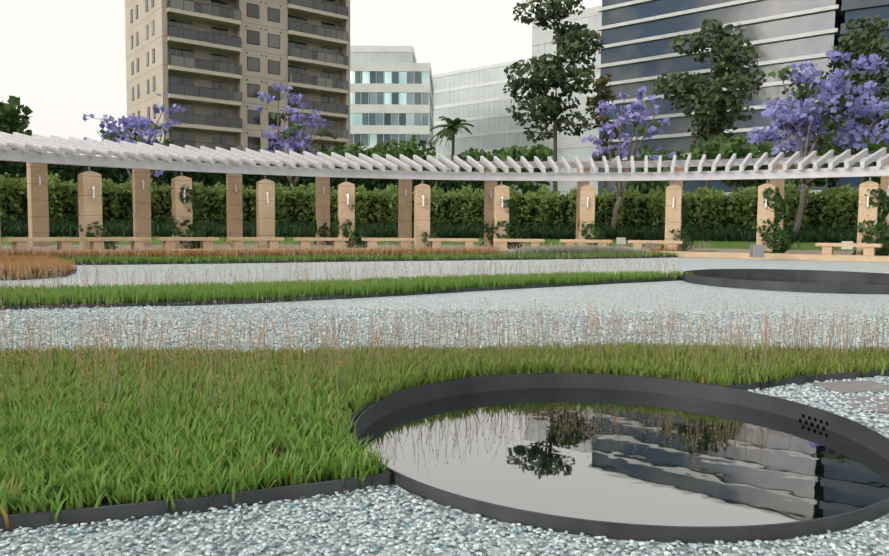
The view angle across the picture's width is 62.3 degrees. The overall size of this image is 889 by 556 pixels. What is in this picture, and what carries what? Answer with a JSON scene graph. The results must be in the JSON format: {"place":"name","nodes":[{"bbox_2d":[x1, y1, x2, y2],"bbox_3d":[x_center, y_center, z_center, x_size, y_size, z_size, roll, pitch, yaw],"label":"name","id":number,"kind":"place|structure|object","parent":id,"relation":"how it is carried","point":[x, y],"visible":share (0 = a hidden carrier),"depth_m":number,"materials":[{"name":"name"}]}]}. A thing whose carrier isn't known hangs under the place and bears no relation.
{"place":"outdoors","nodes":[
{"label":"outdoors","id":0,"kind":"place"},
{"bbox_2d":[0,0,601,156],"label":"sky","id":1,"kind":"structure","parent":0,"point":[64,60],"materials":[{"name":"white"}]},
{"bbox_2d":[1,232,856,250],"bbox_3d":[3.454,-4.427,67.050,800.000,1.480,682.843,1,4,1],"label":"benches","id":2,"kind":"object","parent":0,"point":[732,244],"depth_m":35.35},
{"bbox_2d":[0,95,32,149],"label":"tree foliage","id":3,"kind":"object","parent":2,"relation":"on","point":[11,123],"depth_m":44.63,"materials":[{"name":"green plant"}]},
{"bbox_2d":[89,98,169,179],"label":"tree branches","id":4,"kind":"object","parent":2,"relation":"on","point":[129,171],"visible":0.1,"depth_m":38.93,"materials":[{"name":"brown plant"}]},
{"bbox_2d":[83,93,184,176],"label":"jacaranda flowers","id":5,"kind":"object","parent":4,"relation":"attached to","point":[130,121],"visible":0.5,"depth_m":38.50,"materials":[{"name":"purple plant"}]},
{"bbox_2d":[97,124,172,159],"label":"tree leaves","id":6,"kind":"object","parent":4,"relation":"attached to","point":[138,139],"visible":0.23,"depth_m":38.28,"materials":[{"name":"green plant"}]},
{"bbox_2d":[0,160,512,194],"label":"clipped ivy hedge","id":7,"kind":"object","parent":2,"relation":"on","point":[107,173],"depth_m":46.66,"materials":[{"name":"green plant"}]},
{"bbox_2d":[274,90,327,191],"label":"tree trunk","id":8,"kind":"object","parent":2,"relation":"on","point":[290,179],"visible":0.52,"depth_m":45.83,"materials":[{"name":"brown plant"}]},
{"bbox_2d":[253,82,327,155],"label":"jacaranda flowers","id":9,"kind":"object","parent":8,"relation":"attached to","point":[295,118],"visible":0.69,"depth_m":45.71,"materials":[{"name":"purple plant"}]},
{"bbox_2d":[271,111,336,138],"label":"tree leaves","id":10,"kind":"object","parent":8,"relation":"attached to","point":[274,116],"visible":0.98,"depth_m":45.68,"materials":[{"name":"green plant"}]},
{"bbox_2d":[309,144,376,169],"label":"broadleaf tree foliage","id":11,"kind":"object","parent":2,"relation":"on","point":[341,150],"visible":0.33,"depth_m":67.30,"materials":[{"name":"green plant"}]},
{"bbox_2d":[348,142,426,170],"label":"broadleaf tree foliage","id":12,"kind":"object","parent":2,"relation":"on","point":[369,151],"visible":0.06,"depth_m":77.89,"materials":[{"name":"green plant"}]},
{"bbox_2d":[372,135,448,170],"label":"shrub","id":13,"kind":"object","parent":2,"relation":"on","point":[407,149],"visible":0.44,"depth_m":61.52,"materials":[{"name":"green plant"}]},
{"bbox_2d":[0,216,856,242],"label":"strap leaf planting","id":14,"kind":"object","parent":2,"relation":"on","point":[70,228],"visible":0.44,"depth_m":37.63,"materials":[{"name":"green plant"}]},
{"bbox_2d":[0,171,858,229],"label":"bushy hedge","id":15,"kind":"object","parent":2,"relation":"on","point":[543,194],"depth_m":39.75,"materials":[{"name":"green plant"}]},
{"bbox_2d":[71,236,827,246],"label":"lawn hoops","id":16,"kind":"object","parent":2,"relation":"on","point":[540,242],"visible":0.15,"depth_m":34.11,"materials":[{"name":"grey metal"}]},
{"bbox_2d":[429,116,473,170],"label":"palm","id":17,"kind":"object","parent":2,"relation":"on","point":[452,126],"depth_m":94.29,"materials":[{"name":"green plant"}]},
{"bbox_2d":[452,147,491,171],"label":"tree","id":18,"kind":"object","parent":2,"relation":"on","point":[475,155],"depth_m":81.53,"materials":[{"name":"green plant"}]},
{"bbox_2d":[488,144,556,194],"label":"tree","id":19,"kind":"object","parent":2,"relation":"on","point":[512,152],"depth_m":59.83,"materials":[{"name":"green plant"}]},
{"bbox_2d":[527,0,585,190],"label":"pine trunk","id":20,"kind":"object","parent":2,"relation":"on","point":[555,139],"visible":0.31,"depth_m":70.72,"materials":[{"name":"brown plant"}]},
{"bbox_2d":[503,0,603,143],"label":"tree foliage","id":21,"kind":"object","parent":20,"relation":"on","point":[573,35],"visible":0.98,"depth_m":69.35,"materials":[{"name":"green plant"}]},
{"bbox_2d":[582,73,625,194],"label":"rusty tree","id":22,"kind":"object","parent":2,"relation":"on","point":[598,97],"depth_m":76.53,"materials":[{"name":"plant"}]},
{"bbox_2d":[589,97,660,229],"bbox_3d":[9.683,-5.995,39.849,3.557,7.621,3.414,-1,4,-22],"label":"tree trunk","id":23,"kind":"object","parent":2,"relation":"on","point":[619,190],"visible":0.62,"depth_m":39.56,"materials":[{"name":"brown plant"}]},
{"bbox_2d":[581,86,677,170],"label":"jacaranda flowers","id":24,"kind":"object","parent":23,"relation":"attached to","point":[627,117],"visible":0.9,"depth_m":39.37,"materials":[{"name":"purple plant"}]},
{"bbox_2d":[611,121,659,156],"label":"tree leaves","id":25,"kind":"object","parent":23,"relation":"attached to","point":[641,131],"visible":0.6,"depth_m":39.64,"materials":[{"name":"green plant"}]},
{"bbox_2d":[616,145,695,195],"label":"tree","id":26,"kind":"object","parent":2,"relation":"on","point":[631,186],"depth_m":55.60,"materials":[{"name":"green plant"}]},
{"bbox_2d":[673,24,750,189],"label":"branches","id":27,"kind":"object","parent":2,"relation":"on","point":[707,183],"visible":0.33,"depth_m":64.26,"materials":[{"name":"brown plant"}]},
{"bbox_2d":[652,17,766,144],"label":"tree foliage","id":28,"kind":"object","parent":27,"relation":"on","point":[721,78],"visible":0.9,"depth_m":63.25,"materials":[{"name":"green plant"}]},
{"bbox_2d":[690,132,773,190],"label":"tree","id":29,"kind":"object","parent":2,"relation":"on","point":[729,147],"depth_m":50.59,"materials":[{"name":"green plant"}]},
{"bbox_2d":[749,146,817,190],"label":"tree","id":30,"kind":"object","parent":2,"relation":"on","point":[789,181],"depth_m":65.95,"materials":[{"name":"green plant"}]},
{"bbox_2d":[771,56,875,233],"bbox_3d":[18.636,-6.163,36.040,4.215,8.747,5.940,3,5,31],"label":"tree trunk","id":31,"kind":"object","parent":2,"relation":"on","point":[801,206],"visible":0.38,"depth_m":36.29,"materials":[{"name":"brown plant"}]},
{"bbox_2d":[745,49,888,156],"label":"jacaranda flowers","id":32,"kind":"object","parent":31,"relation":"attached to","point":[804,116],"visible":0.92,"depth_m":35.21,"materials":[{"name":"purple plant"}]},
{"bbox_2d":[768,66,867,165],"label":"tree leaves","id":33,"kind":"object","parent":31,"relation":"attached to","point":[806,94],"visible":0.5,"depth_m":35.67,"materials":[{"name":"green plant"}]},
{"bbox_2d":[788,130,862,187],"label":"tree","id":34,"kind":"object","parent":2,"relation":"on","point":[821,182],"depth_m":48.55,"materials":[{"name":"plant"}]},
{"bbox_2d":[826,24,888,182],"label":"branches","id":35,"kind":"object","parent":2,"relation":"on","point":[867,140],"visible":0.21,"depth_m":58.44,"materials":[{"name":"brown plant"}]},
{"bbox_2d":[797,14,888,146],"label":"tree foliage","id":36,"kind":"object","parent":35,"relation":"on","point":[877,41],"visible":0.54,"depth_m":58.01,"materials":[{"name":"plant"}]},
{"bbox_2d":[857,137,888,183],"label":"tree","id":37,"kind":"object","parent":2,"relation":"on","point":[876,148],"depth_m":50.17,"materials":[{"name":"green plant"}]},
{"bbox_2d":[0,257,888,555],"bbox_3d":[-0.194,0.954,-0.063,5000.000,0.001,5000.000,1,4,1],"label":"gravel","id":38,"kind":"structure","parent":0,"point":[610,297],"depth_m":9.20,"materials":[{"name":"white gravel"}]},
{"bbox_2d":[0,270,75,280],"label":"bed edging","id":39,"kind":"object","parent":38,"relation":"on","point":[40,277],"visible":0.32,"depth_m":12.74,"materials":[{"name":"metal"}]},
{"bbox_2d":[125,0,349,167],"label":"apartment building","id":40,"kind":"structure","parent":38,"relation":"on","point":[157,41],"depth_m":84.39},
{"bbox_2d":[130,0,328,164],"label":"apartment tower frames","id":41,"kind":"structure","parent":40,"relation":"attached to","point":[220,82],"depth_m":84.72,"materials":[{"name":"grey metal"}]},
{"bbox_2d":[130,0,347,166],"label":"apartment tower glazing","id":42,"kind":"structure","parent":40,"relation":"in","point":[219,66],"depth_m":83.75,"materials":[{"name":"grey glass"}]},
{"bbox_2d":[167,0,347,142],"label":"balcony slabs","id":43,"kind":"structure","parent":40,"relation":"attached to","point":[233,23],"depth_m":82.95,"materials":[{"name":"beige concrete"}]},
{"bbox_2d":[168,0,347,151],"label":"balcony railings","id":44,"kind":"object","parent":43,"relation":"on","point":[241,68],"visible":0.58,"depth_m":82.59,"materials":[{"name":"grey metal"}]},
{"bbox_2d":[0,278,682,310],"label":"bed edging","id":45,"kind":"object","parent":38,"relation":"on","point":[218,302],"visible":0.33,"depth_m":9.48,"materials":[{"name":"metal"}]},
{"bbox_2d":[73,256,676,264],"bbox_3d":[-2.195,-0.576,22.002,28.610,0.070,4.551,-1,4,-19],"label":"grass strip","id":46,"kind":"object","parent":38,"relation":"on","point":[147,263],"visible":0.15,"depth_m":20.15,"materials":[{"name":"plant"}]},
{"bbox_2d":[350,62,433,156],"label":"office block bands","id":47,"kind":"object","parent":38,"relation":"on","point":[383,108],"visible":0.15,"depth_m":139.06,"materials":[{"name":"white concrete"}]},
{"bbox_2d":[350,52,411,62],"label":"office penthouse glass","id":48,"kind":"object","parent":47,"relation":"on","point":[401,57],"visible":0.07,"depth_m":142.55,"materials":[{"name":"white glass"}]},
{"bbox_2d":[350,46,416,62],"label":"office penthouse bands","id":49,"kind":"object","parent":47,"relation":"on","point":[368,49],"visible":0.21,"depth_m":142.35,"materials":[{"name":"white concrete"}]},
{"bbox_2d":[350,71,428,145],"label":"windows","id":50,"kind":"structure","parent":47,"relation":"in","point":[399,98],"depth_m":139.19,"materials":[{"name":"teal glass"}]},
{"bbox_2d":[0,338,888,528],"bbox_3d":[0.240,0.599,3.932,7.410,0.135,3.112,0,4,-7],"label":"grass","id":51,"kind":"structure","parent":38,"relation":"on","point":[111,457],"depth_m":3.49,"materials":[{"name":"green plant"}]},
{"bbox_2d":[0,300,887,409],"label":"flower stalk buds","id":52,"kind":"object","parent":51,"relation":"on","point":[262,332],"visible":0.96,"depth_m":4.69,"materials":[{"name":"beige plant"}]},
{"bbox_2d":[0,303,888,459],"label":"flower stalks","id":53,"kind":"object","parent":51,"relation":"on","point":[598,341],"visible":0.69,"depth_m":4.64,"materials":[{"name":"beige plant"}]},
{"bbox_2d":[0,293,888,354],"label":"dry stalk stems","id":54,"kind":"object","parent":51,"relation":"on","point":[585,335],"visible":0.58,"depth_m":5.27,"materials":[{"name":"beige plant"}]},
{"bbox_2d":[0,290,888,336],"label":"dry stalk buds","id":55,"kind":"object","parent":54,"relation":"attached to","point":[457,313],"visible":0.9,"depth_m":5.24,"materials":[{"name":"brown plant"}]},
{"bbox_2d":[0,485,888,555],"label":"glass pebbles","id":56,"kind":"object","parent":38,"relation":"on","point":[368,531],"visible":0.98,"depth_m":2.24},
{"bbox_2d":[0,353,888,532],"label":"bed edging","id":57,"kind":"object","parent":38,"relation":"on","point":[121,512],"visible":0.31,"depth_m":2.49,"materials":[{"name":"metal"}]},
{"bbox_2d":[0,345,888,438],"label":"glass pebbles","id":58,"kind":"object","parent":38,"relation":"on","point":[818,395],"visible":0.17,"depth_m":4.19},
{"bbox_2d":[0,305,888,349],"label":"glass pebbles","id":59,"kind":"object","parent":38,"relation":"on","point":[186,310],"visible":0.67,"depth_m":7.08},
{"bbox_2d":[1,244,888,255],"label":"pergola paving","id":60,"kind":"structure","parent":38,"relation":"on","point":[44,248],"depth_m":30.39,"materials":[{"name":"beige stone"}]},
{"bbox_2d":[79,221,118,249],"bbox_3d":[-11.165,-1.359,23.764,1.153,1.056,1.293,1,4,1],"label":"climbing plant","id":61,"kind":"object","parent":60,"relation":"on","point":[104,234],"visible":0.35,"depth_m":23.44,"materials":[{"name":"green plant"}]},
{"bbox_2d":[168,184,205,248],"bbox_3d":[-8.882,-2.118,25.419,1.296,2.363,1.313,-2,4,-29],"label":"climbing plant","id":62,"kind":"object","parent":60,"relation":"on","point":[194,199],"visible":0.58,"depth_m":25.14,"materials":[{"name":"green plant"}]},
{"bbox_2d":[314,220,337,244],"bbox_3d":[-5.455,-2.071,33.967,1.232,1.190,1.332,1,4,1],"label":"climbing plant","id":63,"kind":"object","parent":60,"relation":"on","point":[332,235],"visible":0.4,"depth_m":33.53,"materials":[{"name":"green plant"}]},
{"bbox_2d":[336,204,366,247],"bbox_3d":[-3.519,-1.955,28.051,1.277,1.781,1.399,1,4,1],"label":"climbing plant","id":64,"kind":"object","parent":60,"relation":"on","point":[358,242],"visible":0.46,"depth_m":27.68,"materials":[{"name":"green plant"}]},
{"bbox_2d":[413,231,441,247],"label":"climbing plant","id":65,"kind":"object","parent":60,"relation":"on","point":[433,234],"visible":0.29,"depth_m":28.33,"materials":[{"name":"green plant"}]},
{"bbox_2d":[0,171,880,254],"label":"pillars","id":66,"kind":"structure","parent":60,"relation":"on","point":[89,210],"depth_m":26.51,"materials":[{"name":"beige stone"}]},
{"bbox_2d":[88,166,870,184],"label":"pergola rods","id":67,"kind":"object","parent":66,"relation":"on","point":[501,181],"visible":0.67,"depth_m":27.72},
{"bbox_2d":[3,237,882,255],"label":"stone benches","id":68,"kind":"object","parent":60,"relation":"on","point":[828,248],"visible":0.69,"depth_m":24.78,"materials":[{"name":"beige stone"}]},
{"bbox_2d":[26,150,888,245],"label":"pergola columns","id":69,"kind":"structure","parent":60,"relation":"on","point":[38,213],"depth_m":31.96,"materials":[{"name":"beige stone"}]},
{"bbox_2d":[0,149,888,180],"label":"pergola beams","id":70,"kind":"structure","parent":69,"relation":"on","point":[82,160],"depth_m":27.33,"materials":[{"name":"white wood"}]},
{"bbox_2d":[0,131,888,172],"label":"pergola slats","id":71,"kind":"object","parent":70,"relation":"on","point":[77,146],"visible":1,"depth_m":27.94,"materials":[{"name":"white wood"}]},
{"bbox_2d":[480,220,492,245],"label":"climbing plant","id":72,"kind":"object","parent":60,"relation":"on","point":[487,230],"visible":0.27,"depth_m":34.73,"materials":[{"name":"green plant"}]},
{"bbox_2d":[491,199,522,248],"bbox_3d":[2.450,-2.112,28.916,1.295,2.078,1.403,1,4,1],"label":"climbing plant","id":73,"kind":"object","parent":60,"relation":"on","point":[512,214],"visible":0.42,"depth_m":28.56,"materials":[{"name":"green plant"}]},
{"bbox_2d":[578,209,607,246],"bbox_3d":[5.769,-1.865,28.696,1.279,1.669,1.340,1,4,1],"label":"climbing plant","id":74,"kind":"object","parent":60,"relation":"on","point":[597,233],"visible":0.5,"depth_m":28.27,"materials":[{"name":"green plant"}]},
{"bbox_2d":[662,196,691,247],"bbox_3d":[10.733,-2.565,33.772,1.354,2.477,1.478,1,4,1],"label":"climbing plant","id":75,"kind":"object","parent":60,"relation":"on","point":[685,212],"visible":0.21,"depth_m":33.47,"materials":[{"name":"green plant"}]},
{"bbox_2d":[670,228,693,250],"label":"climbing plant","id":76,"kind":"object","parent":60,"relation":"on","point":[687,240],"visible":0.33,"depth_m":27.52,"materials":[{"name":"green plant"}]},
{"bbox_2d":[616,237,852,248],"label":"info plaques","id":77,"kind":"object","parent":60,"relation":"on","point":[621,240],"visible":0.55,"depth_m":33.30,"materials":[{"name":"white"}]},
{"bbox_2d":[647,244,847,257],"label":"service boxes","id":78,"kind":"object","parent":60,"relation":"on","point":[757,250],"visible":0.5,"depth_m":23.07,"materials":[{"name":"grey metal"}]},
{"bbox_2d":[752,187,790,252],"bbox_3d":[11.815,-2.052,26.572,1.372,2.467,1.354,-3,5,-40],"label":"climbing plant","id":79,"kind":"object","parent":60,"relation":"on","point":[783,243],"visible":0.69,"depth_m":26.23,"materials":[{"name":"green plant"}]},
{"bbox_2d":[783,229,792,249],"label":"climbing plant","id":80,"kind":"object","parent":60,"relation":"on","point":[786,234],"visible":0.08,"depth_m":31.83,"materials":[{"name":"green plant"}]},
{"bbox_2d":[850,188,888,255],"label":"climbing plant","id":81,"kind":"object","parent":60,"relation":"on","point":[881,233],"visible":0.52,"depth_m":24.54,"materials":[{"name":"green plant"}]},
{"bbox_2d":[880,220,888,249],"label":"climbing plant","id":82,"kind":"object","parent":60,"relation":"on","point":[886,225],"visible":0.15,"depth_m":29.67,"materials":[{"name":"green plant"}]},
{"bbox_2d":[12,248,888,262],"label":"pavement","id":83,"kind":"structure","parent":38,"relation":"on","point":[807,257],"depth_m":24.25,"materials":[{"name":"beige concrete"}]},
{"bbox_2d":[433,62,532,194],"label":"wing glass","id":84,"kind":"object","parent":38,"relation":"on","point":[475,93],"visible":0.14,"depth_m":173.41,"materials":[{"name":"grey glass"}]},
{"bbox_2d":[432,58,532,190],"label":"glass wing bands","id":85,"kind":"object","parent":84,"relation":"attached to","point":[483,117],"visible":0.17,"depth_m":173.26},
{"bbox_2d":[530,5,601,196],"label":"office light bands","id":86,"kind":"object","parent":38,"relation":"on","point":[544,39],"visible":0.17,"depth_m":157.57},
{"bbox_2d":[532,14,600,193],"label":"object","id":87,"kind":"object","parent":86,"relation":"attached to","point":[581,97],"visible":0.07,"depth_m":157.23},
{"bbox_2d":[354,374,888,543],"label":"pond rim","id":88,"kind":"object","parent":38,"relation":"on","point":[871,439],"visible":0.27,"depth_m":3.32,"materials":[{"name":"metal"}]},
{"bbox_2d":[358,388,888,525],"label":"pond water","id":89,"kind":"structure","parent":88,"relation":"in","point":[629,457],"depth_m":3.20,"materials":[{"name":"black liquid"}]},
{"bbox_2d":[799,414,827,428],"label":"drain holes","id":90,"kind":"object","parent":88,"relation":"attached to","point":[815,420],"visible":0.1,"depth_m":3.76,"materials":[{"name":"black"}]},
{"bbox_2d":[595,0,842,196],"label":"bands","id":91,"kind":"object","parent":38,"relation":"on","point":[837,8],"visible":0.17,"depth_m":139.25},
{"bbox_2d":[598,0,844,196],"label":"dark office glass","id":92,"kind":"object","parent":91,"relation":"attached to","point":[819,21],"visible":0.2,"depth_m":139.65,"materials":[{"name":"glass"}]},
{"bbox_2d":[683,269,888,293],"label":"pond rim","id":93,"kind":"object","parent":38,"relation":"on","point":[714,277],"visible":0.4,"depth_m":13.39,"materials":[{"name":"metal"}]},
{"bbox_2d":[727,278,888,284],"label":"pond water","id":94,"kind":"structure","parent":93,"relation":"in","point":[807,281],"depth_m":14.78,"materials":[{"name":"black liquid"}]},
{"bbox_2d":[811,380,888,411],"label":"stepping stones","id":95,"kind":"object","parent":38,"relation":"on","point":[852,386],"visible":0.72,"depth_m":4.33,"materials":[{"name":"grey stone"}]},
{"bbox_2d":[839,5,888,186],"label":"building","id":96,"kind":"structure","parent":38,"relation":"on","point":[872,12],"depth_m":113.07,"materials":[{"name":"glass"}]},
{"bbox_2d":[834,0,888,195],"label":"navy tower bands","id":97,"kind":"object","parent":96,"relation":"attached to","point":[847,5],"visible":0.1,"depth_m":112.82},
{"label":"bed soil","id":98,"kind":"structure","parent":38,"relation":"on","visible":0},
{"bbox_2d":[0,259,666,304],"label":"flower stalks","id":99,"kind":"object","parent":98,"relation":"on","point":[265,280],"visible":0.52,"depth_m":9.75,"materials":[{"name":"brown plant"}]},
{"bbox_2d":[0,260,660,291],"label":"flower stalk buds","id":100,"kind":"object","parent":99,"relation":"attached to","point":[297,277],"visible":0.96,"depth_m":10.10,"materials":[{"name":"brown plant"}]},
{"bbox_2d":[0,253,681,289],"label":"dry stalk stems","id":101,"kind":"object","parent":98,"relation":"on","point":[9,279],"visible":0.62,"depth_m":10.68,"materials":[{"name":"brown plant"}]},
{"bbox_2d":[0,269,693,306],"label":"grass","id":102,"kind":"structure","parent":98,"relation":"on","point":[166,293],"depth_m":9.73,"materials":[{"name":"green plant"}]},
{"label":"bed soil","id":103,"kind":"structure","parent":38,"relation":"on","visible":0},
{"bbox_2d":[0,246,687,258],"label":"dry grass bed","id":104,"kind":"object","parent":103,"relation":"on","point":[162,252],"visible":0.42,"depth_m":19.66,"materials":[{"name":"plant"}]},
{"bbox_2d":[1,241,714,260],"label":"dry stalk stems","id":105,"kind":"object","parent":103,"relation":"on","point":[352,249],"visible":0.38,"depth_m":20.83,"materials":[{"name":"brown plant"}]},
{"bbox_2d":[26,250,717,263],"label":"grass","id":106,"kind":"structure","parent":103,"relation":"on","point":[155,259],"depth_m":20.34,"materials":[{"name":"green plant"}]},
{"bbox_2d":[500,244,654,255],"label":"ornamental grass","id":107,"kind":"structure","parent":103,"relation":"on","point":[596,249],"depth_m":24.15,"materials":[{"name":"plant"}]},
{"bbox_2d":[39,175,888,209],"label":"sconce","id":108,"kind":"object","parent":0,"point":[93,189],"depth_m":27.60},
{"label":"bed soil","id":109,"kind":"structure","parent":0,"visible":0},
{"bbox_2d":[0,254,76,278],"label":"grass bed","id":110,"kind":"object","parent":109,"relation":"on","point":[7,260],"visible":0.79,"depth_m":13.56,"materials":[{"name":"brown plant"}]}
]}

